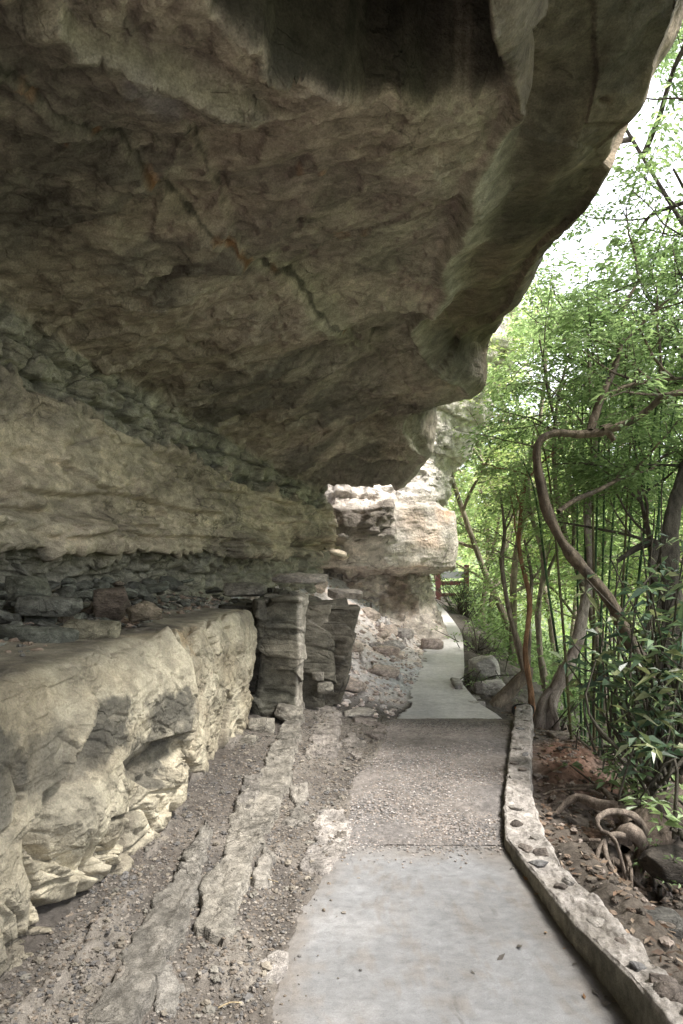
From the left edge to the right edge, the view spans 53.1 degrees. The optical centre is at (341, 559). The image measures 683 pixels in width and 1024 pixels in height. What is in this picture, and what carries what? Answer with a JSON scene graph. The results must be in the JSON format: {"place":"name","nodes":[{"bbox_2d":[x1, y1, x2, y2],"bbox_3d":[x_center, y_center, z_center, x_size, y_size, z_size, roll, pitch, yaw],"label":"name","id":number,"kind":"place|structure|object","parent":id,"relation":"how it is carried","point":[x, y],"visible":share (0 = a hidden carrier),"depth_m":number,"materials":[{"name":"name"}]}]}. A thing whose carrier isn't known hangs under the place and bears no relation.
{"place":"outdoors","nodes":[
{"label":"outdoors","id":0,"kind":"place"},
{"bbox_2d":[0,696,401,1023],"bbox_3d":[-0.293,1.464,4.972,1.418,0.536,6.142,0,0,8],"label":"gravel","id":1,"kind":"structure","parent":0,"point":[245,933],"depth_m":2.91,"materials":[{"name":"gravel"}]},
{"bbox_2d":[234,772,262,810],"bbox_3d":[-0.598,1.540,4.477,0.199,0.103,0.725,0,0,0],"label":"rock slab","id":2,"kind":"object","parent":1,"relation":"on","point":[253,782],"visible":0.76,"depth_m":4.48,"materials":[{"name":"stone"}]},
{"bbox_2d":[0,505,682,1023],"bbox_3d":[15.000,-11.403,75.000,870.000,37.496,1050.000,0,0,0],"label":"ground","id":3,"kind":"structure","parent":0,"point":[54,913],"depth_m":3.54,"materials":[{"name":"gravel"}]},
{"bbox_2d":[0,600,256,975],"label":"rock ledge","id":4,"kind":"object","parent":3,"relation":"on","point":[107,745],"visible":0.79,"depth_m":3.12,"materials":[{"name":"stone"}]},
{"bbox_2d":[0,624,79,642],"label":"stone","id":5,"kind":"object","parent":4,"relation":"on","point":[34,634],"visible":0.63,"depth_m":3.46,"materials":[{"name":"stone"}]},
{"bbox_2d":[53,586,74,596],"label":"stone","id":6,"kind":"object","parent":4,"relation":"on","point":[66,591],"visible":0.41,"depth_m":4.84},
{"bbox_2d":[62,619,120,639],"bbox_3d":[-1.369,0.401,3.741,0.291,0.147,0.220,0,0,-11],"label":"stone","id":7,"kind":"object","parent":4,"relation":"on","point":[93,629],"visible":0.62,"depth_m":3.69,"materials":[{"name":"stone"}]},
{"bbox_2d":[0,593,236,656],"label":"rubble","id":8,"kind":"object","parent":4,"relation":"on","point":[186,608],"visible":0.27,"depth_m":5.65,"materials":[{"name":"stone"}]},
{"bbox_2d":[13,591,46,599],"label":"stone","id":9,"kind":"object","parent":8,"relation":"on","point":[16,594],"visible":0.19,"depth_m":4.45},
{"bbox_2d":[4,575,50,599],"bbox_3d":[-2.112,0.188,4.598,0.248,0.173,0.288,0,0,13],"label":"stone","id":10,"kind":"object","parent":9,"relation":"on","point":[38,584],"visible":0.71,"depth_m":4.48,"materials":[{"name":"stone"}]},
{"bbox_2d":[23,616,57,623],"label":"stone","id":11,"kind":"object","parent":8,"relation":"on","point":[34,619],"visible":0.48,"depth_m":4.12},
{"bbox_2d":[14,595,82,616],"bbox_3d":[-1.751,0.276,4.103,0.383,0.129,0.180,0,0,-17],"label":"stone","id":12,"kind":"object","parent":11,"relation":"on","point":[43,606],"visible":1,"depth_m":4.04,"materials":[{"name":"stone"}]},
{"bbox_2d":[93,586,130,619],"bbox_3d":[-1.578,0.301,4.706,0.242,0.239,0.198,0,0,-13],"label":"stone","id":13,"kind":"object","parent":8,"relation":"on","point":[113,603],"visible":0.91,"depth_m":4.62,"materials":[{"name":"stone"}]},
{"bbox_2d":[159,576,183,591],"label":"stone","id":14,"kind":"object","parent":8,"relation":"on","point":[175,583],"visible":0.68,"depth_m":6.78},
{"bbox_2d":[125,601,161,621],"bbox_3d":[-1.305,0.338,4.495,0.198,0.133,0.180,0,0,-41],"label":"stone","id":15,"kind":"object","parent":4,"relation":"on","point":[144,610],"visible":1,"depth_m":4.44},
{"bbox_2d":[143,584,168,593],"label":"stone","id":16,"kind":"object","parent":4,"relation":"on","point":[154,588],"visible":0.6,"depth_m":6.15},
{"bbox_2d":[82,820,212,1023],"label":"rock slab","id":17,"kind":"object","parent":3,"relation":"on","point":[158,937],"visible":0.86,"depth_m":2.67,"materials":[{"name":"stone"}]},
{"bbox_2d":[153,963,184,1017],"bbox_3d":[-0.620,1.561,2.458,0.189,0.091,0.282,0,0,0],"label":"rock slab","id":18,"kind":"object","parent":3,"relation":"on","point":[170,989],"visible":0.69,"depth_m":2.43,"materials":[{"name":"stone"}]},
{"bbox_2d":[193,702,305,945],"bbox_3d":[-0.498,1.519,4.794,0.351,0.224,4.096,0,0,2],"label":"rock slab","id":19,"kind":"object","parent":3,"relation":"on","point":[224,885],"visible":0.84,"depth_m":3.66,"materials":[{"name":"stone"}]},
{"bbox_2d":[274,703,302,721],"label":"stone","id":20,"kind":"object","parent":19,"relation":"on","point":[283,712],"visible":0.98,"depth_m":6.21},
{"bbox_2d":[247,717,274,733],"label":"stone","id":21,"kind":"object","parent":3,"relation":"on","point":[262,725],"visible":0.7,"depth_m":5.93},
{"bbox_2d":[250,846,275,888],"bbox_3d":[-0.392,1.572,3.477,0.147,0.093,0.430,0,0,0],"label":"rock slab","id":22,"kind":"object","parent":3,"relation":"on","point":[262,871],"visible":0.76,"depth_m":3.42,"materials":[{"name":"stone"}]},
{"bbox_2d":[260,950,288,983],"bbox_3d":[-0.266,1.599,2.646,0.187,0.076,0.287,0,0,0],"label":"rock slab","id":23,"kind":"object","parent":3,"relation":"on","point":[279,969],"visible":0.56,"depth_m":2.65,"materials":[{"name":"stone"}]},
{"bbox_2d":[218,594,336,707],"bbox_3d":[-0.684,0.993,7.419,1.450,1.215,1.081,0,0,0],"label":"rock mass","id":24,"kind":"object","parent":3,"relation":"on","point":[320,645],"visible":0.36,"depth_m":6.94,"materials":[{"name":"stone"}]},
{"bbox_2d":[251,588,308,716],"bbox_3d":[-0.597,0.943,6.808,0.557,1.314,1.136,0,0,0],"label":"rock pillar","id":25,"kind":"object","parent":3,"relation":"on","point":[280,626],"visible":0.82,"depth_m":6.36,"materials":[{"name":"stone"}]},
{"bbox_2d":[223,582,266,596],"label":"stone","id":26,"kind":"object","parent":25,"relation":"on","point":[243,589],"visible":1,"depth_m":6.75,"materials":[{"name":"stone"}]},
{"bbox_2d":[272,572,327,583],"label":"stone","id":27,"kind":"object","parent":25,"relation":"on","point":[301,577],"visible":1,"depth_m":7.85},
{"bbox_2d":[281,782,309,826],"bbox_3d":[-0.282,1.574,4.383,0.207,0.101,0.766,0,0,0],"label":"rock slab","id":28,"kind":"object","parent":3,"relation":"on","point":[298,795],"visible":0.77,"depth_m":4.30,"materials":[{"name":"stone"}]},
{"bbox_2d":[298,809,351,876],"bbox_3d":[-0.069,1.603,3.880,0.299,0.084,0.928,0,0,5],"label":"rock slab","id":29,"kind":"object","parent":3,"relation":"on","point":[323,823],"visible":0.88,"depth_m":3.77,"materials":[{"name":"stone"}]},
{"bbox_2d":[308,705,342,758],"bbox_3d":[-0.154,1.554,6.274,0.357,0.142,1.765,0,0,0],"label":"rock slab","id":30,"kind":"object","parent":3,"relation":"on","point":[327,739],"visible":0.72,"depth_m":5.94,"materials":[{"name":"stone"}]},
{"bbox_2d":[317,681,333,693],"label":"stone","id":31,"kind":"object","parent":3,"relation":"on","point":[325,687],"visible":1,"depth_m":6.74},
{"bbox_2d":[309,598,360,704],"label":"rock pillar","id":32,"kind":"structure","parent":3,"relation":"on","point":[340,625],"depth_m":7.00,"materials":[{"name":"stone"}]},
{"bbox_2d":[327,588,362,598],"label":"stone","id":33,"kind":"object","parent":32,"relation":"on","point":[336,593],"visible":0.98,"depth_m":8.69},
{"bbox_2d":[0,0,682,603],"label":"cliff","id":34,"kind":"structure","parent":3,"relation":"on","point":[268,268],"depth_m":4.82,"materials":[{"name":"stone"}]},
{"bbox_2d":[279,578,422,717],"bbox_3d":[0.121,0.974,10.586,2.306,1.495,7.242,0,0,11],"label":"rubble","id":35,"kind":"object","parent":3,"relation":"on","point":[391,711],"visible":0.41,"depth_m":9.07,"materials":[{"name":"stone"}]},
{"bbox_2d":[338,732,366,760],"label":"rock slab","id":36,"kind":"object","parent":3,"relation":"on","point":[351,739],"visible":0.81,"depth_m":5.83,"materials":[{"name":"stone"}]},
{"bbox_2d":[346,676,366,692],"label":"bank rock","id":37,"kind":"object","parent":3,"relation":"on","point":[355,685],"visible":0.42,"depth_m":7.78,"materials":[{"name":"stone"}]},
{"bbox_2d":[344,707,373,717],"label":"stone","id":38,"kind":"object","parent":3,"relation":"on","point":[362,712],"visible":0.94,"depth_m":6.92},
{"bbox_2d":[352,716,388,740],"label":"rock slab","id":39,"kind":"object","parent":3,"relation":"on","point":[378,732],"visible":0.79,"depth_m":6.41,"materials":[{"name":"stone"}]},
{"bbox_2d":[362,607,380,620],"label":"bank rock","id":40,"kind":"object","parent":3,"relation":"on","point":[373,614],"visible":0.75,"depth_m":11.79,"materials":[{"name":"stone"}]},
{"bbox_2d":[370,664,399,678],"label":"bank rock","id":41,"kind":"object","parent":3,"relation":"on","point":[389,671],"visible":0.81,"depth_m":8.86,"materials":[{"name":"stone"}]},
{"bbox_2d":[373,646,399,655],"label":"bank rock","id":42,"kind":"object","parent":3,"relation":"on","point":[389,650],"visible":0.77,"depth_m":9.95,"materials":[{"name":"stone"}]},
{"bbox_2d":[395,628,413,639],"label":"bank rock","id":43,"kind":"object","parent":3,"relation":"on","point":[407,633],"visible":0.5,"depth_m":11.59,"materials":[{"name":"stone"}]},
{"bbox_2d":[421,638,443,649],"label":"bank rock","id":44,"kind":"object","parent":3,"relation":"on","point":[433,643],"visible":0.71,"depth_m":11.46,"materials":[{"name":"stone"}]},
{"bbox_2d":[436,565,468,600],"bbox_3d":[3.325,0.794,20.500,0.990,1.300,0.120,0,0,0],"label":"wooden railing","id":45,"kind":"object","parent":3,"relation":"on","point":[439,583],"visible":0.46,"depth_m":20.47,"materials":[{"name":"paint"}]},
{"bbox_2d":[431,599,515,670],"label":"shrub","id":46,"kind":"object","parent":3,"relation":"on","point":[477,649],"visible":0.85,"depth_m":12.01,"materials":[{"name":"green plant"}]},
{"bbox_2d":[431,566,536,622],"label":"shrub","id":47,"kind":"object","parent":3,"relation":"on","point":[460,606],"visible":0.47,"depth_m":17.57,"materials":[{"name":"green plant"}]},
{"bbox_2d":[468,655,499,680],"bbox_3d":[2.012,1.522,9.616,0.417,0.349,0.443,0,0,0],"label":"edge stone","id":48,"kind":"object","parent":3,"relation":"on","point":[487,666],"visible":0.86,"depth_m":9.43,"materials":[{"name":"stone"}]},
{"bbox_2d":[472,679,504,696],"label":"edge stone","id":49,"kind":"object","parent":3,"relation":"on","point":[491,688],"visible":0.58,"depth_m":8.64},
{"bbox_2d":[459,665,522,694],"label":"shrub","id":50,"kind":"object","parent":3,"relation":"on","point":[471,682],"visible":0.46,"depth_m":9.16,"materials":[{"name":"green plant"}]},
{"bbox_2d":[431,436,572,626],"bbox_3d":[3.824,-0.635,16.948,5.322,5.397,4.085,0,0,39],"label":"tree","id":51,"kind":"object","parent":3,"relation":"on","point":[470,514],"visible":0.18,"depth_m":16.89,"materials":[{"name":"green plant"}]},
{"bbox_2d":[448,283,617,630],"bbox_3d":[3.183,-1.627,16.347,6.866,8.308,8.932,0,0,30],"label":"tree","id":52,"kind":"object","parent":3,"relation":"on","point":[475,548],"visible":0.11,"depth_m":14.46,"materials":[{"name":"green plant"}]},
{"bbox_2d":[496,440,569,707],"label":"bamboo","id":53,"kind":"object","parent":3,"relation":"on","point":[551,612],"visible":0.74,"depth_m":7.44,"materials":[{"name":"green plant"}]},
{"bbox_2d":[473,456,595,707],"bbox_3d":[2.382,0.384,8.392,1.440,3.266,1.647,0,0,0],"label":"leaning tree","id":54,"kind":"object","parent":3,"relation":"on","point":[509,691],"visible":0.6,"depth_m":8.38,"materials":[{"name":"green plant"}]},
{"bbox_2d":[444,578,630,752],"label":"undergrowth","id":55,"kind":"object","parent":3,"relation":"on","point":[498,620],"visible":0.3,"depth_m":12.99,"materials":[{"name":"green plant"}]},
{"bbox_2d":[457,266,624,624],"bbox_3d":[4.845,-3.227,20.466,7.856,10.823,9.021,0,0,27],"label":"tree","id":56,"kind":"object","parent":3,"relation":"on","point":[506,544],"visible":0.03,"depth_m":19.58,"materials":[{"name":"green plant"}]},
{"bbox_2d":[473,401,613,715],"bbox_3d":[2.423,0.002,8.081,1.453,3.795,2.211,0,0,0],"label":"thin tree","id":57,"kind":"object","parent":3,"relation":"on","point":[527,670],"visible":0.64,"depth_m":7.88,"materials":[{"name":"green plant"}]},
{"bbox_2d":[516,412,585,739],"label":"bamboo","id":58,"kind":"object","parent":3,"relation":"on","point":[563,626],"visible":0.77,"depth_m":6.33,"materials":[{"name":"green plant"}]},
{"bbox_2d":[446,260,657,659],"bbox_3d":[4.506,-2.333,17.005,8.566,10.883,9.036,0,0,0],"label":"tree","id":59,"kind":"object","parent":3,"relation":"on","point":[550,626],"visible":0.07,"depth_m":16.46,"materials":[{"name":"green plant"}]},
{"bbox_2d":[430,341,681,698],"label":"distant wood","id":60,"kind":"object","parent":3,"relation":"on","point":[558,626],"visible":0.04,"depth_m":30.91,"materials":[{"name":"green plant"}]},
{"bbox_2d":[546,731,569,740],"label":"rock","id":61,"kind":"object","parent":3,"relation":"on","point":[560,735],"visible":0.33,"depth_m":6.34,"materials":[{"name":"stone"}]},
{"bbox_2d":[512,697,609,737],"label":"shrub","id":62,"kind":"object","parent":3,"relation":"on","point":[564,720],"visible":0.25,"depth_m":7.40,"materials":[{"name":"green plant"}]},
{"bbox_2d":[445,369,682,671],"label":"tree","id":63,"kind":"object","parent":3,"relation":"on","point":[502,529],"visible":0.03,"depth_m":23.73,"materials":[{"name":"green plant"}]},
{"bbox_2d":[455,187,682,707],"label":"tree","id":64,"kind":"object","parent":3,"relation":"on","point":[511,553],"visible":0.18,"depth_m":12.79,"materials":[{"name":"green plant"}]},
{"bbox_2d":[458,21,682,657],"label":"tree","id":65,"kind":"object","parent":3,"relation":"on","point":[646,169],"visible":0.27,"depth_m":7.14,"materials":[{"name":"green plant"}]},
{"bbox_2d":[459,310,681,690],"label":"tree","id":66,"kind":"object","parent":3,"relation":"on","point":[541,661],"visible":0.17,"depth_m":10.00,"materials":[{"name":"green plant"}]},
{"bbox_2d":[528,436,616,738],"bbox_3d":[2.770,0.255,8.033,0.946,3.853,0.920,0,0,-40],"label":"bamboo","id":67,"kind":"object","parent":3,"relation":"on","point":[579,672],"visible":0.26,"depth_m":7.86,"materials":[{"name":"green plant"}]},
{"bbox_2d":[463,23,682,472],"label":"tree","id":68,"kind":"object","parent":3,"relation":"on","point":[673,54],"visible":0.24,"depth_m":8.25,"materials":[{"name":"green plant"}]},
{"bbox_2d":[465,282,682,646],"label":"tree","id":69,"kind":"object","parent":3,"relation":"on","point":[572,620],"visible":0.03,"depth_m":19.39,"materials":[{"name":"green plant"}]},
{"bbox_2d":[469,285,680,664],"bbox_3d":[4.181,-1.536,12.658,4.334,7.480,5.207,0,0,0],"label":"tree","id":70,"kind":"object","parent":3,"relation":"on","point":[513,582],"visible":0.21,"depth_m":12.41,"materials":[{"name":"green plant"}]},
{"bbox_2d":[469,245,682,743],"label":"tree","id":71,"kind":"object","parent":3,"relation":"on","point":[563,526],"visible":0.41,"depth_m":9.09,"materials":[{"name":"green plant"}]},
{"bbox_2d":[470,358,682,717],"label":"tree","id":72,"kind":"object","parent":3,"relation":"on","point":[504,454],"visible":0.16,"depth_m":11.95,"materials":[{"name":"green plant"}]},
{"bbox_2d":[551,380,626,742],"bbox_3d":[2.741,0.005,7.706,0.861,4.238,1.204,0,0,0],"label":"bamboo","id":73,"kind":"object","parent":3,"relation":"on","point":[585,643],"visible":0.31,"depth_m":7.39,"materials":[{"name":"green plant"}]},
{"bbox_2d":[549,692,630,760],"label":"shrub","id":74,"kind":"object","parent":3,"relation":"on","point":[602,749],"visible":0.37,"depth_m":6.02,"materials":[{"name":"green plant"}]},
{"bbox_2d":[502,704,682,1023],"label":"kerb wall","id":75,"kind":"structure","parent":3,"relation":"on","point":[640,987],"depth_m":2.90,"materials":[{"name":"stone"}]},
{"bbox_2d":[502,280,682,730],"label":"pale tree","id":76,"kind":"object","parent":3,"relation":"on","point":[545,717],"visible":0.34,"depth_m":7.21,"materials":[{"name":"green plant"}]},
{"bbox_2d":[550,328,641,748],"bbox_3d":[2.490,-0.239,6.721,0.950,4.259,1.151,0,0,0],"label":"bamboo","id":77,"kind":"object","parent":3,"relation":"on","point":[593,595],"visible":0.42,"depth_m":6.54,"materials":[{"name":"green plant"}]},
{"bbox_2d":[554,350,639,745],"bbox_3d":[2.625,-0.137,7.229,1.124,4.228,0.940,0,0,-20],"label":"bamboo","id":78,"kind":"object","parent":3,"relation":"on","point":[596,531],"visible":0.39,"depth_m":7.01,"materials":[{"name":"green plant"}]},
{"bbox_2d":[512,243,682,583],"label":"tree","id":79,"kind":"object","parent":3,"relation":"on","point":[563,323],"visible":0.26,"depth_m":8.65,"materials":[{"name":"green plant"}]},
{"bbox_2d":[512,305,682,590],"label":"tree","id":80,"kind":"object","parent":3,"relation":"on","point":[617,512],"visible":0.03,"depth_m":14.16,"materials":[{"name":"green plant"}]},
{"bbox_2d":[548,611,650,763],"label":"shrub","id":81,"kind":"object","parent":3,"relation":"on","point":[600,678],"visible":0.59,"depth_m":4.90,"materials":[{"name":"green plant"}]},
{"bbox_2d":[526,226,682,767],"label":"dark tree","id":82,"kind":"object","parent":3,"relation":"on","point":[671,522],"visible":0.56,"depth_m":6.02,"materials":[{"name":"green plant"}]},
{"bbox_2d":[588,842,623,868],"bbox_3d":[1.527,1.694,3.943,0.164,0.119,0.188,0,0,-24],"label":"rock","id":83,"kind":"object","parent":3,"relation":"on","point":[612,851],"visible":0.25,"depth_m":3.88,"materials":[{"name":"stone"}]},
{"bbox_2d":[568,307,645,745],"bbox_3d":[3.083,-0.450,7.850,0.908,5.186,1.145,0,0,25],"label":"bamboo","id":84,"kind":"object","parent":3,"relation":"on","point":[601,610],"visible":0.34,"depth_m":7.61,"materials":[{"name":"green plant"}]},
{"bbox_2d":[532,149,682,783],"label":"crooked tree","id":85,"kind":"object","parent":3,"relation":"on","point":[574,558],"visible":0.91,"depth_m":5.42,"materials":[{"name":"green plant"}]},
{"bbox_2d":[539,494,682,681],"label":"tree","id":86,"kind":"object","parent":3,"relation":"on","point":[574,582],"visible":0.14,"depth_m":10.75,"materials":[{"name":"green plant"}]},
{"bbox_2d":[543,784,682,890],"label":"stump tree","id":87,"kind":"object","parent":3,"relation":"on","point":[628,835],"visible":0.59,"depth_m":3.96,"materials":[{"name":"brown plant"}]},
{"bbox_2d":[546,409,682,715],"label":"slim tree","id":88,"kind":"object","parent":3,"relation":"on","point":[641,507],"visible":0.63,"depth_m":6.11,"materials":[{"name":"green plant"}]},
{"bbox_2d":[555,744,674,803],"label":"shrub","id":89,"kind":"object","parent":3,"relation":"on","point":[633,784],"visible":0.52,"depth_m":4.83,"materials":[{"name":"green plant"}]},
{"bbox_2d":[594,315,653,746],"bbox_3d":[3.412,-0.387,8.311,1.143,5.401,1.023,0,0,0],"label":"bamboo","id":90,"kind":"object","parent":3,"relation":"on","point":[609,577],"visible":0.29,"depth_m":8.05,"materials":[{"name":"green plant"}]},
{"bbox_2d":[570,536,682,774],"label":"shrub","id":91,"kind":"object","parent":3,"relation":"on","point":[676,610],"visible":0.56,"depth_m":4.70,"materials":[{"name":"green plant"}]},
{"bbox_2d":[576,645,682,806],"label":"shrub","id":92,"kind":"object","parent":3,"relation":"on","point":[653,748],"visible":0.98,"depth_m":4.31,"materials":[{"name":"green plant"}]},
{"bbox_2d":[583,383,682,637],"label":"bamboo","id":93,"kind":"object","parent":3,"relation":"on","point":[610,564],"visible":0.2,"depth_m":6.51,"materials":[{"name":"green plant"}]},
{"bbox_2d":[594,325,675,741],"bbox_3d":[3.046,-0.192,6.962,1.090,4.411,0.757,0,0,-38],"label":"bamboo","id":94,"kind":"object","parent":3,"relation":"on","point":[623,571],"visible":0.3,"depth_m":6.79,"materials":[{"name":"green plant"}]},
{"bbox_2d":[589,304,682,754],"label":"bamboo","id":95,"kind":"object","parent":3,"relation":"on","point":[643,536],"visible":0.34,"depth_m":6.37,"materials":[{"name":"green plant"}]},
{"bbox_2d":[603,321,680,744],"bbox_3d":[3.279,-0.332,7.524,1.152,4.830,1.054,0,0,12],"label":"bamboo","id":96,"kind":"object","parent":3,"relation":"on","point":[626,572],"visible":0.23,"depth_m":7.23,"materials":[{"name":"green plant"}]},
{"bbox_2d":[602,580,682,790],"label":"shrub","id":97,"kind":"object","parent":3,"relation":"on","point":[636,659],"visible":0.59,"depth_m":4.55,"materials":[{"name":"green plant"}]},
{"bbox_2d":[602,479,682,762],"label":"shrub","id":98,"kind":"object","parent":3,"relation":"on","point":[647,583],"visible":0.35,"depth_m":5.60,"materials":[{"name":"green plant"}]},
{"bbox_2d":[618,369,679,629],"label":"bamboo","id":99,"kind":"object","parent":3,"relation":"on","point":[658,486],"visible":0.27,"depth_m":6.97,"materials":[{"name":"green plant"}]},
{"bbox_2d":[616,345,682,625],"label":"bamboo","id":100,"kind":"object","parent":3,"relation":"on","point":[658,510],"visible":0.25,"depth_m":6.61,"materials":[{"name":"green plant"}]},
{"bbox_2d":[619,758,682,841],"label":"shrub","id":101,"kind":"object","parent":3,"relation":"on","point":[673,821],"visible":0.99,"depth_m":3.91,"materials":[{"name":"green plant"}]},
{"bbox_2d":[632,838,682,902],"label":"shrub","id":102,"kind":"object","parent":3,"relation":"on","point":[659,891],"visible":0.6,"depth_m":3.63,"materials":[{"name":"green plant"}]},
{"bbox_2d":[637,844,682,884],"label":"rock","id":103,"kind":"object","parent":3,"relation":"on","point":[652,862],"visible":0.96,"depth_m":3.64,"materials":[{"name":"stone"}]},
{"bbox_2d":[646,906,682,939],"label":"rock","id":104,"kind":"object","parent":3,"relation":"on","point":[666,914],"visible":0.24,"depth_m":3.02,"materials":[{"name":"stone"}]},
{"bbox_2d":[320,305,520,639],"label":"cliff","id":105,"kind":"structure","parent":0,"point":[399,546],"depth_m":12.48,"materials":[{"name":"stone"}]},
{"bbox_2d":[348,718,513,844],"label":"gravel path","id":106,"kind":"structure","parent":0,"point":[500,744],"depth_m":4.81,"materials":[{"name":"gravel"}]},
{"bbox_2d":[397,603,501,718],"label":"path","id":107,"kind":"structure","parent":0,"point":[434,692],"depth_m":8.72,"materials":[{"name":"concrete"}]},
{"bbox_2d":[272,845,630,1023],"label":"concrete path","id":108,"kind":"structure","parent":0,"point":[418,939],"depth_m":2.77,"materials":[{"name":"concrete"}]},
{"bbox_2d":[451,22,682,503],"label":"sky","id":109,"kind":"structure","parent":0,"point":[588,240],"materials":[{"name":"white"}]},
{"bbox_2d":[501,712,682,975],"bbox_3d":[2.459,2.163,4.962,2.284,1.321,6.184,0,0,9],"label":"fallen leaves","id":110,"kind":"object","parent":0,"point":[666,941],"depth_m":3.75,"materials":[{"name":"plant"}]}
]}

